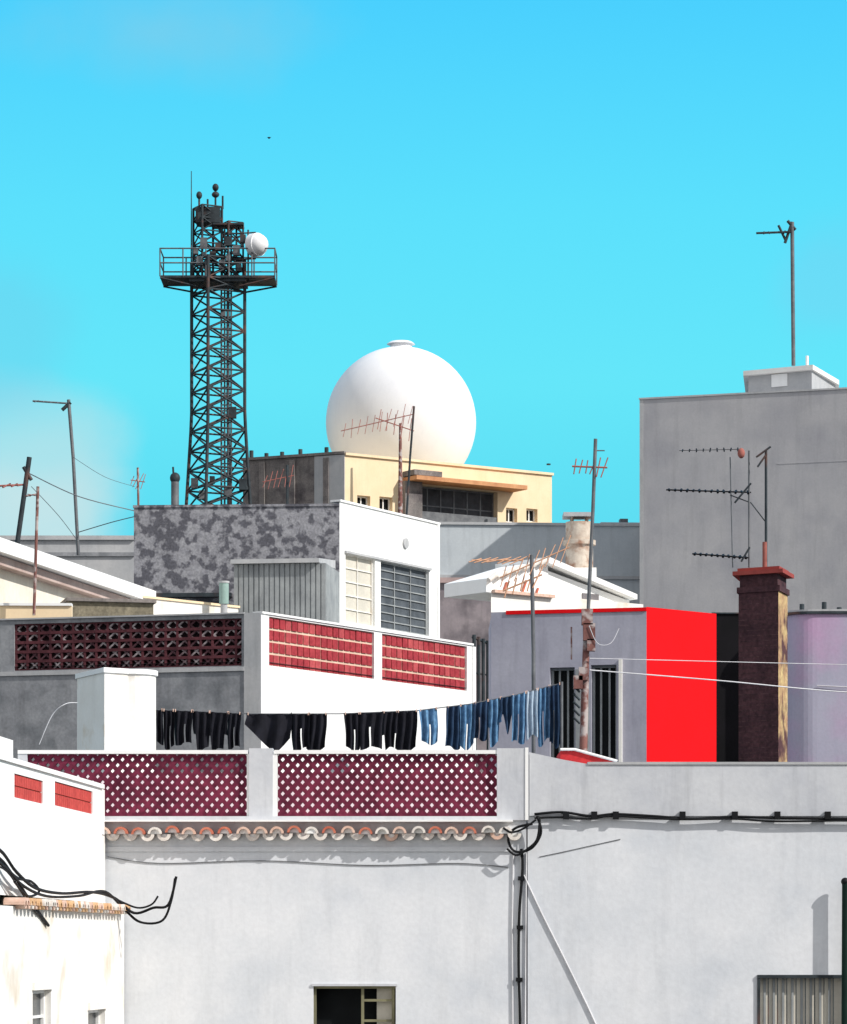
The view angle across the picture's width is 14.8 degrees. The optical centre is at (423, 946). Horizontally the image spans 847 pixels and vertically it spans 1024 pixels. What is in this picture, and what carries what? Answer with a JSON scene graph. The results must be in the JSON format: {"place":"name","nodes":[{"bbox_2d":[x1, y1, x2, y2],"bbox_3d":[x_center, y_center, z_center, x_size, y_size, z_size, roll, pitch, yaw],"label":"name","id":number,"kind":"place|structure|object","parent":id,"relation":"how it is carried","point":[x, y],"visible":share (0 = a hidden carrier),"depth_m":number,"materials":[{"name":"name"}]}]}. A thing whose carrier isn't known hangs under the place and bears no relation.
{"place":"outdoors","nodes":[
{"label":"outdoors","id":0,"kind":"place"},
{"bbox_2d":[0,457,32,543],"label":"television antenna","id":1,"kind":"object","parent":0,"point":[27,475],"visible":0.9,"depth_m":77.95,"materials":[{"name":"metal"}]},
{"bbox_2d":[0,834,104,905],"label":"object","id":2,"kind":"object","parent":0,"point":[2,897],"visible":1,"depth_m":39.83,"materials":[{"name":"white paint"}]},
{"bbox_2d":[0,760,101,902],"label":"wall","id":3,"kind":"structure","parent":2,"relation":"on","point":[47,843],"depth_m":36.10,"materials":[{"name":"white paint"}]},
{"bbox_2d":[14,774,90,813],"bbox_3d":[-4.135,-1.707,36.494,0.027,0.274,4.737,0,0,4],"label":"panel brick","id":4,"kind":"object","parent":3,"relation":"on","point":[63,790],"visible":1,"depth_m":36.72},
{"bbox_2d":[0,754,104,788],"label":"parapet cap","id":5,"kind":"object","parent":2,"relation":"on","point":[47,770],"visible":0.56,"depth_m":35.99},
{"bbox_2d":[33,399,79,554],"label":"television antenna","id":6,"kind":"object","parent":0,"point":[68,403],"visible":1,"depth_m":84.97,"materials":[{"name":"metal"}]},
{"bbox_2d":[19,621,241,668],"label":"lattice shadow wall","id":7,"kind":"structure","parent":0,"point":[137,626],"depth_m":62.84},
{"bbox_2d":[159,171,277,504],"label":"lattice communications tower","id":8,"kind":"structure","parent":0,"point":[209,281],"depth_m":149.50,"materials":[{"name":"metal"}]},
{"bbox_2d":[18,748,527,820],"bbox_3d":[-1.842,-1.990,40.065,6.252,0.900,0.230,0,0,0],"label":"parapet coping","id":9,"kind":"object","parent":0,"point":[275,763],"visible":0.83,"depth_m":39.97,"materials":[{"name":"paint"}]},
{"bbox_2d":[402,481,421,517],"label":"canopy pier","id":10,"kind":"structure","parent":0,"point":[415,501],"depth_m":156.56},
{"bbox_2d":[0,0,846,534],"label":"sky","id":11,"kind":"structure","parent":0,"point":[562,204],"materials":[{"name":"blue"}]},
{"bbox_3d":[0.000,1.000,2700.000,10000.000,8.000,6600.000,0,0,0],"label":"ground","id":12,"kind":"structure","parent":0,"visible":0},
{"bbox_2d":[0,606,72,618],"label":"wall","id":13,"kind":"structure","parent":12,"relation":"on","point":[7,612],"depth_m":63.97,"materials":[{"name":"beige paint"}]},
{"bbox_2d":[0,569,89,602],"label":"wall","id":14,"kind":"structure","parent":12,"relation":"on","point":[15,588],"depth_m":67.63,"materials":[{"name":"paint"}]},
{"bbox_2d":[0,556,129,598],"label":"soffit beam","id":15,"kind":"structure","parent":14,"relation":"attached to","point":[27,571],"depth_m":68.75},
{"bbox_2d":[0,537,155,598],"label":"eaves slab","id":16,"kind":"structure","parent":14,"relation":"on","point":[9,549],"depth_m":69.20,"materials":[{"name":"white paint"}]},
{"bbox_2d":[0,905,120,1023],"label":"wall","id":17,"kind":"structure","parent":12,"relation":"on","point":[75,957],"depth_m":35.98,"materials":[{"name":"white paint"}]},
{"bbox_2d":[3,897,122,913],"bbox_3d":[-3.938,-0.452,36.379,0.250,0.115,5.635,0,0,5],"label":"ledge tile","id":18,"kind":"object","parent":17,"relation":"on","point":[20,902],"visible":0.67,"depth_m":33.86,"materials":[{"name":"beige ceramic"}]},
{"bbox_2d":[29,898,130,913],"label":"roof tiles","id":19,"kind":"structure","parent":17,"relation":"on","point":[70,904],"depth_m":36.02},
{"bbox_2d":[0,848,176,926],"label":"hanging cable","id":20,"kind":"object","parent":17,"relation":"attached to","point":[4,866],"visible":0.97,"depth_m":35.74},
{"bbox_2d":[10,540,133,582],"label":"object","id":21,"kind":"object","parent":12,"relation":"on","point":[121,567],"depth_m":92.00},
{"bbox_2d":[0,535,133,539],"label":"coping","id":22,"kind":"object","parent":21,"relation":"on","point":[72,537],"depth_m":91.92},
{"bbox_2d":[60,597,156,616],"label":"shadowed lean to","id":23,"kind":"object","parent":12,"relation":"on","point":[82,607],"visible":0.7,"depth_m":65.78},
{"bbox_2d":[75,667,157,772],"bbox_3d":[-4.402,-2.836,46.746,0.943,2.177,1.624,0,0,-25],"label":"rooftop water tank","id":24,"kind":"object","parent":12,"relation":"on","point":[116,708],"visible":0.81,"depth_m":46.11,"materials":[{"name":"white paint"}]},
{"bbox_2d":[0,614,243,772],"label":"front wall","id":25,"kind":"structure","parent":12,"relation":"on","point":[29,705],"depth_m":62.98,"materials":[{"name":"paint"}]},
{"bbox_2d":[0,666,243,675],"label":"string course","id":26,"kind":"object","parent":25,"relation":"attached to","point":[159,670],"visible":0.67,"depth_m":62.48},
{"bbox_2d":[0,612,244,619],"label":"front coping","id":27,"kind":"object","parent":25,"relation":"on","point":[123,616],"visible":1,"depth_m":62.65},
{"bbox_2d":[15,618,241,670],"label":"lattice block","id":28,"kind":"structure","parent":25,"relation":"on","point":[166,630],"depth_m":62.71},
{"bbox_2d":[17,620,241,668],"bbox_3d":[-5.650,-5.801,62.739,4.585,0.926,0.064,0,0,15],"label":"lattice rib","id":29,"kind":"object","parent":28,"relation":"attached to","point":[128,643],"visible":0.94,"depth_m":62.72,"materials":[{"name":"brick"}]},
{"bbox_2d":[130,598,237,614],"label":"wall","id":30,"kind":"structure","parent":12,"relation":"on","point":[166,607],"depth_m":74.68,"materials":[{"name":"white paint"}]},
{"bbox_2d":[134,506,339,604],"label":"stone wall","id":31,"kind":"structure","parent":12,"relation":"on","point":[186,549],"depth_m":80.18,"materials":[{"name":"stone"}]},
{"bbox_2d":[133,504,339,507],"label":"stone coping","id":32,"kind":"object","parent":31,"relation":"on","point":[222,505],"visible":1,"depth_m":80.12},
{"bbox_2d":[15,661,464,687],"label":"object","id":33,"kind":"object","parent":12,"relation":"on","point":[233,661],"visible":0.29,"depth_m":63.02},
{"bbox_2d":[25,486,39,614],"bbox_3d":[-7.612,-7.715,63.600,0.262,2.508,0.323,0,0,0],"label":"television antenna","id":34,"kind":"object","parent":33,"relation":"on","point":[35,548],"visible":1,"depth_m":63.58,"materials":[{"name":"metal"}]},
{"bbox_2d":[471,635,488,766],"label":"roof railing","id":35,"kind":"object","parent":33,"relation":"on","point":[480,672],"visible":0.44,"depth_m":70.06,"materials":[{"name":"metal"}]},
{"bbox_2d":[244,612,260,766],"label":"corner pillar","id":36,"kind":"structure","parent":12,"relation":"on","point":[252,662],"depth_m":62.02,"materials":[{"name":"paint"}]},
{"bbox_2d":[230,558,339,622],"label":"corrugated shed","id":37,"kind":"structure","parent":12,"relation":"on","point":[305,587],"depth_m":76.15,"materials":[{"name":"metal"}]},
{"bbox_2d":[243,454,344,503],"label":"dark wall","id":38,"kind":"structure","parent":12,"relation":"on","point":[304,480],"depth_m":156.36,"materials":[{"name":"concrete"}]},
{"bbox_2d":[259,457,328,503],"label":"wall pilaster","id":39,"kind":"object","parent":38,"relation":"attached to","point":[292,483],"depth_m":156.01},
{"bbox_2d":[105,820,525,1023],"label":"front wall","id":40,"kind":"structure","parent":12,"relation":"on","point":[271,941],"depth_m":40.00,"materials":[{"name":"paint"}]},
{"bbox_2d":[108,856,507,867],"bbox_3d":[-1.416,-1.040,39.990,4.905,0.138,0.012,0,0,0],"label":"wall cable","id":41,"kind":"object","parent":40,"relation":"attached to","point":[308,862],"depth_m":39.99,"materials":[{"name":"metal"}]},
{"bbox_2d":[105,847,515,851],"bbox_3d":[-1.428,-1.196,39.987,5.120,0.056,0.025,0,0,0],"label":"string course","id":42,"kind":"object","parent":40,"relation":"attached to","point":[305,849],"visible":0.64,"depth_m":39.98,"materials":[{"name":"paint"}]},
{"bbox_2d":[104,820,517,837],"bbox_3d":[-1.404,-1.436,39.905,5.129,0.225,0.190,0,0,0],"label":"eaves mortar","id":43,"kind":"object","parent":40,"relation":"attached to","point":[293,830],"visible":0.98,"depth_m":39.85,"materials":[{"name":"concrete"}]},
{"bbox_2d":[113,825,476,833],"bbox_3d":[-1.565,-1.428,39.893,4.425,0.108,0.215,0,0,0],"label":"eaves tile","id":44,"kind":"object","parent":43,"relation":"in","point":[230,831],"visible":1,"depth_m":39.81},
{"bbox_2d":[104,825,521,841],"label":"roof tiles","id":45,"kind":"object","parent":43,"relation":"in","point":[273,837],"visible":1,"depth_m":39.85,"materials":[{"name":"ceramic"}]},
{"bbox_2d":[314,986,395,1023],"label":"window frame","id":46,"kind":"object","parent":40,"relation":"attached to","point":[363,1000],"visible":1,"depth_m":40.05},
{"bbox_2d":[317,989,395,1023],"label":"dark window","id":47,"kind":"structure","parent":46,"relation":"in","point":[338,1006],"depth_m":40.24,"materials":[{"name":"glass"}]},
{"bbox_2d":[377,989,391,1023],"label":"window curtain","id":48,"kind":"object","parent":46,"relation":"in","point":[384,1010],"depth_m":40.15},
{"bbox_2d":[503,811,846,1023],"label":"facade cable","id":49,"kind":"object","parent":40,"relation":"attached to","point":[827,817],"visible":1,"depth_m":39.93,"materials":[{"name":"metal"}]},
{"bbox_2d":[314,455,344,503],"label":"grey annex wall","id":50,"kind":"structure","parent":12,"relation":"on","point":[336,477],"depth_m":155.21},
{"bbox_2d":[156,682,562,749],"bbox_3d":[-1.302,0.592,47.000,6.623,8.816,0.231,0,0,0],"label":"clothes line","id":51,"kind":"object","parent":12,"relation":"on","point":[274,731],"visible":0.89,"depth_m":46.99,"materials":[{"name":"fabric"}]},
{"bbox_2d":[261,613,471,772],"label":"side wall","id":52,"kind":"structure","parent":12,"relation":"on","point":[286,690],"depth_m":64.60,"materials":[{"name":"white paint"}]},
{"bbox_2d":[269,617,463,690],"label":"panel mortar","id":53,"kind":"object","parent":52,"relation":"on","point":[351,652],"visible":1,"depth_m":65.02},
{"bbox_2d":[269,618,464,689],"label":"bricks","id":54,"kind":"object","parent":53,"relation":"in","point":[412,644],"visible":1,"depth_m":64.83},
{"bbox_2d":[259,611,473,645],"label":"side coping","id":55,"kind":"object","parent":52,"relation":"on","point":[354,626],"visible":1,"depth_m":65.01,"materials":[{"name":"white paint"}]},
{"bbox_2d":[340,502,436,637],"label":"white facade","id":56,"kind":"structure","parent":12,"relation":"on","point":[371,532],"depth_m":81.89,"materials":[{"name":"paint"}]},
{"bbox_2d":[345,554,371,625],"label":"blind window frame","id":57,"kind":"object","parent":56,"relation":"attached to","point":[356,583],"visible":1,"depth_m":80.92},
{"bbox_2d":[345,555,370,625],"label":"blind window glass","id":58,"kind":"object","parent":57,"relation":"in","point":[364,578],"visible":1,"depth_m":81.02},
{"bbox_2d":[381,561,426,635],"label":"grid window frame","id":59,"kind":"object","parent":56,"relation":"attached to","point":[409,600],"visible":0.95,"depth_m":83.15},
{"bbox_2d":[381,563,424,634],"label":"grid window glass","id":60,"kind":"object","parent":59,"relation":"in","point":[400,602],"visible":0.8,"depth_m":82.96,"materials":[{"name":"glass"}]},
{"bbox_2d":[437,524,439,637],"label":"white end pier","id":61,"kind":"structure","parent":12,"relation":"on","point":[438,580],"depth_m":84.32,"materials":[{"name":"paint"}]},
{"bbox_2d":[345,455,551,522],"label":"cream wall","id":62,"kind":"structure","parent":12,"relation":"on","point":[372,480],"depth_m":158.59,"materials":[{"name":"paint"}]},
{"bbox_2d":[345,452,553,475],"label":"coping","id":63,"kind":"object","parent":62,"relation":"on","point":[447,463],"visible":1,"depth_m":158.26,"materials":[{"name":"beige paint"}]},
{"bbox_2d":[422,486,493,516],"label":"balcony frame","id":64,"kind":"object","parent":62,"relation":"attached to","point":[454,508],"visible":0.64,"depth_m":159.13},
{"bbox_2d":[422,488,491,516],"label":"balcony glass","id":65,"kind":"object","parent":64,"relation":"in","point":[460,499],"visible":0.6,"depth_m":159.05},
{"bbox_2d":[422,511,496,521],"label":"balcony curb","id":66,"kind":"structure","parent":62,"relation":"on","point":[438,517],"depth_m":158.51,"materials":[{"name":"concrete"}]},
{"bbox_2d":[403,475,526,491],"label":"canopy","id":67,"kind":"object","parent":62,"relation":"attached to","point":[464,483],"visible":0.93,"depth_m":157.77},
{"bbox_2d":[440,583,490,772],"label":"front wall","id":68,"kind":"structure","parent":12,"relation":"on","point":[463,620],"depth_m":88.00,"materials":[{"name":"paint"}]},
{"bbox_2d":[489,620,490,771],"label":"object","id":69,"kind":"object","parent":12,"relation":"on","point":[489,672],"visible":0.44,"depth_m":62.16,"materials":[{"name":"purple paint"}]},
{"bbox_2d":[506,611,646,615],"bbox_3d":[2.840,-6.155,60.413,2.641,0.030,0.200,0,0,14],"label":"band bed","id":70,"kind":"object","parent":69,"relation":"on","point":[577,613],"visible":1,"depth_m":60.33,"materials":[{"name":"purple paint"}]},
{"bbox_2d":[506,607,646,614],"bbox_3d":[2.837,-6.205,60.403,2.641,0.070,0.220,0,0,14],"label":"red band","id":71,"kind":"object","parent":70,"relation":"on","point":[578,610],"visible":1,"depth_m":60.31,"materials":[{"name":"paint"}]},
{"bbox_2d":[469,535,570,753],"bbox_3d":[1.446,-0.595,48.999,1.546,11.190,0.201,0,0,0],"label":"television antenna","id":72,"kind":"object","parent":12,"relation":"on","point":[531,583],"visible":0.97,"depth_m":48.98,"materials":[{"name":"metal"}]},
{"bbox_2d":[526,820,527,1023],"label":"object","id":73,"kind":"object","parent":12,"relation":"on","point":[527,934],"visible":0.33,"depth_m":40.06,"materials":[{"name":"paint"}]},
{"bbox_2d":[557,748,616,763],"bbox_3d":[2.203,-0.324,44.080,0.762,4.647,1.240,0,0,0],"label":"red tiled canopy","id":74,"kind":"object","parent":73,"relation":"on","point":[570,754],"visible":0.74,"depth_m":43.50,"materials":[{"name":"tile"}]},
{"bbox_2d":[440,525,639,603],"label":"front wall","id":75,"kind":"structure","parent":12,"relation":"on","point":[616,550],"depth_m":100.23,"materials":[{"name":"paint"}]},
{"bbox_2d":[491,591,642,611],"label":"front wall","id":76,"kind":"structure","parent":12,"relation":"on","point":[501,603],"depth_m":75.05,"materials":[{"name":"white paint"}]},
{"bbox_2d":[491,613,646,815],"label":"lilac wall","id":77,"kind":"structure","parent":12,"relation":"on","point":[511,662],"depth_m":60.34,"materials":[{"name":"grey paint"}]},
{"bbox_2d":[551,665,615,760],"bbox_3d":[2.987,-4.105,60.448,1.252,2.191,0.038,0,0,14],"label":"window frame","id":78,"kind":"object","parent":77,"relation":"attached to","point":[568,670],"visible":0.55,"depth_m":60.38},
{"bbox_2d":[554,668,615,759],"bbox_3d":[2.992,-4.105,60.468,1.252,2.191,0.001,0,0,14],"label":"window glass","id":79,"kind":"object","parent":78,"relation":"in","point":[605,714],"visible":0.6,"depth_m":60.41,"materials":[{"name":"glass"}]},
{"bbox_2d":[562,512,595,576],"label":"flue chimney","id":80,"kind":"object","parent":12,"relation":"on","point":[577,554],"visible":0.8,"depth_m":77.69,"materials":[{"name":"white paint"}]},
{"bbox_2d":[571,439,618,752],"bbox_3d":[2.620,-1.391,49.947,0.736,12.781,0.306,0,0,0],"label":"antenna pole","id":81,"kind":"object","parent":12,"relation":"on","point":[581,680],"visible":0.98,"depth_m":49.95,"materials":[{"name":"metal"}]},
{"bbox_2d":[30,457,846,744],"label":"overhead wire","id":82,"kind":"object","parent":81,"relation":"attached to","point":[590,658],"visible":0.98,"depth_m":50.69,"materials":[{"name":"metal"}]},
{"bbox_2d":[647,607,715,761],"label":"red wall","id":83,"kind":"structure","parent":12,"relation":"on","point":[681,719],"depth_m":60.62,"materials":[{"name":"paint"}]},
{"bbox_2d":[528,816,846,1023],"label":"front wall","id":84,"kind":"structure","parent":12,"relation":"on","point":[654,921],"depth_m":40.00,"materials":[{"name":"paint"}]},
{"bbox_2d":[529,752,846,815],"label":"parapet","id":85,"kind":"structure","parent":84,"relation":"on","point":[556,784],"depth_m":39.97,"materials":[{"name":"grey paint"}]},
{"bbox_2d":[763,978,830,1023],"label":"window slat","id":86,"kind":"object","parent":84,"relation":"attached to","point":[792,1000],"depth_m":40.08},
{"bbox_2d":[757,975,841,1023],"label":"window grille","id":87,"kind":"object","parent":84,"relation":"attached to","point":[786,977],"depth_m":39.98,"materials":[{"name":"metal"}]},
{"bbox_2d":[760,978,840,1023],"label":"window blind pane","id":88,"kind":"object","parent":87,"relation":"in","point":[837,1000],"visible":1,"depth_m":40.10,"materials":[{"name":"metal"}]},
{"bbox_2d":[712,612,738,761],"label":"black wall house","id":89,"kind":"structure","parent":12,"relation":"on","point":[727,694],"depth_m":63.20,"materials":[{"name":"paint"}]},
{"bbox_2d":[643,389,846,612],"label":"front wall","id":90,"kind":"structure","parent":12,"relation":"on","point":[807,525],"depth_m":95.11,"materials":[{"name":"paint"}]},
{"bbox_2d":[640,400,642,603],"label":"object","id":91,"kind":"object","parent":90,"relation":"attached to","point":[641,501],"visible":0.36,"depth_m":95.98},
{"bbox_2d":[732,566,793,761],"bbox_3d":[5.402,-0.327,52.297,1.030,11.430,0.920,0,0,24],"label":"brick chimney","id":92,"kind":"object","parent":12,"relation":"on","point":[763,593],"visible":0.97,"depth_m":51.99,"materials":[{"name":"brick"}]},
{"bbox_2d":[666,446,770,567],"bbox_3d":[4.713,-7.031,52.166,1.669,1.930,0.246,0,0,0],"label":"television antenna","id":93,"kind":"object","parent":92,"relation":"on","point":[741,453],"visible":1,"depth_m":52.18,"materials":[{"name":"metal"}]},
{"bbox_2d":[788,614,846,761],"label":"wall","id":94,"kind":"structure","parent":12,"relation":"on","point":[817,726],"depth_m":62.40,"materials":[{"name":"purple paint"}]},
{"bbox_2d":[841,878,846,1023],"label":"utility pole","id":95,"kind":"object","parent":12,"relation":"on","point":[844,958],"visible":1,"depth_m":39.81,"materials":[{"name":"metal"}]},
{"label":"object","id":96,"kind":"object","parent":12,"relation":"on","visible":0},
{"bbox_2d":[639,387,846,399],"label":"coping","id":97,"kind":"object","parent":96,"relation":"on","point":[743,393],"visible":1,"depth_m":95.05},
{"bbox_2d":[748,370,834,391],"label":"penthouse","id":98,"kind":"object","parent":96,"relation":"on","point":[811,379],"visible":0.25,"depth_m":97.54,"materials":[{"name":"white paint"}]},
{"bbox_2d":[756,220,808,365],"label":"television antenna","id":99,"kind":"object","parent":98,"relation":"on","point":[791,229],"visible":0.96,"depth_m":98.95,"materials":[{"name":"metal"}]},
{"bbox_2d":[743,365,838,391],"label":"penthouse slab","id":100,"kind":"structure","parent":98,"relation":"on","point":[823,374],"depth_m":97.55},
{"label":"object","id":101,"kind":"object","parent":12,"relation":"on","visible":0},
{"bbox_2d":[326,340,475,463],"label":"radome","id":102,"kind":"object","parent":101,"relation":"on","point":[398,375],"visible":0.65,"depth_m":163.06,"materials":[{"name":"plastic"}]},
{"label":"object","id":103,"kind":"object","parent":12,"relation":"on","visible":0},
{"bbox_2d":[341,404,414,514],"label":"television antenna","id":104,"kind":"object","parent":103,"relation":"on","point":[411,439],"visible":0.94,"depth_m":83.98,"materials":[{"name":"metal"}]},
{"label":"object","id":105,"kind":"object","parent":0,"visible":0},
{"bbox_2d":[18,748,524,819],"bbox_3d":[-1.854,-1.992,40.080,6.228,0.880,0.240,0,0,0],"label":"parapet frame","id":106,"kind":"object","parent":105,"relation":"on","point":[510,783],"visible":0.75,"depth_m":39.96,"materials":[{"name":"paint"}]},
{"bbox_2d":[28,754,496,815],"bbox_3d":[-1.976,-1.982,40.075,5.791,0.799,0.098,0,0,0],"label":"parapet lattice","id":107,"kind":"object","parent":106,"relation":"in","point":[242,787],"visible":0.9,"depth_m":40.03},
{"bbox_2d":[587,762,846,764],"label":"coping","id":108,"kind":"object","parent":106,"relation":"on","point":[716,763],"visible":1,"depth_m":39.95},
{"bbox_2d":[77,774,496,812],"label":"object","id":109,"kind":"structure","parent":105,"relation":"on","point":[313,793],"depth_m":43.20,"materials":[{"name":"red paint"}]},
{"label":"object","id":110,"kind":"object","parent":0,"visible":0},
{"bbox_2d":[439,522,639,525],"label":"coping","id":111,"kind":"object","parent":110,"relation":"on","point":[524,523],"visible":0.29,"depth_m":100.16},
{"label":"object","id":112,"kind":"object","parent":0,"visible":0},
{"bbox_2d":[444,563,547,601],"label":"gable","id":113,"kind":"structure","parent":112,"relation":"on","point":[479,587],"depth_m":75.08,"materials":[{"name":"white paint"}]},
{"bbox_2d":[548,571,628,602],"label":"lean to wall","id":114,"kind":"structure","parent":112,"relation":"on","point":[560,586],"depth_m":75.97,"materials":[{"name":"white paint"}]},
{"bbox_2d":[495,557,636,599],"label":"roof slab","id":115,"kind":"structure","parent":114,"relation":"on","point":[568,571],"depth_m":76.20,"materials":[{"name":"white paint"}]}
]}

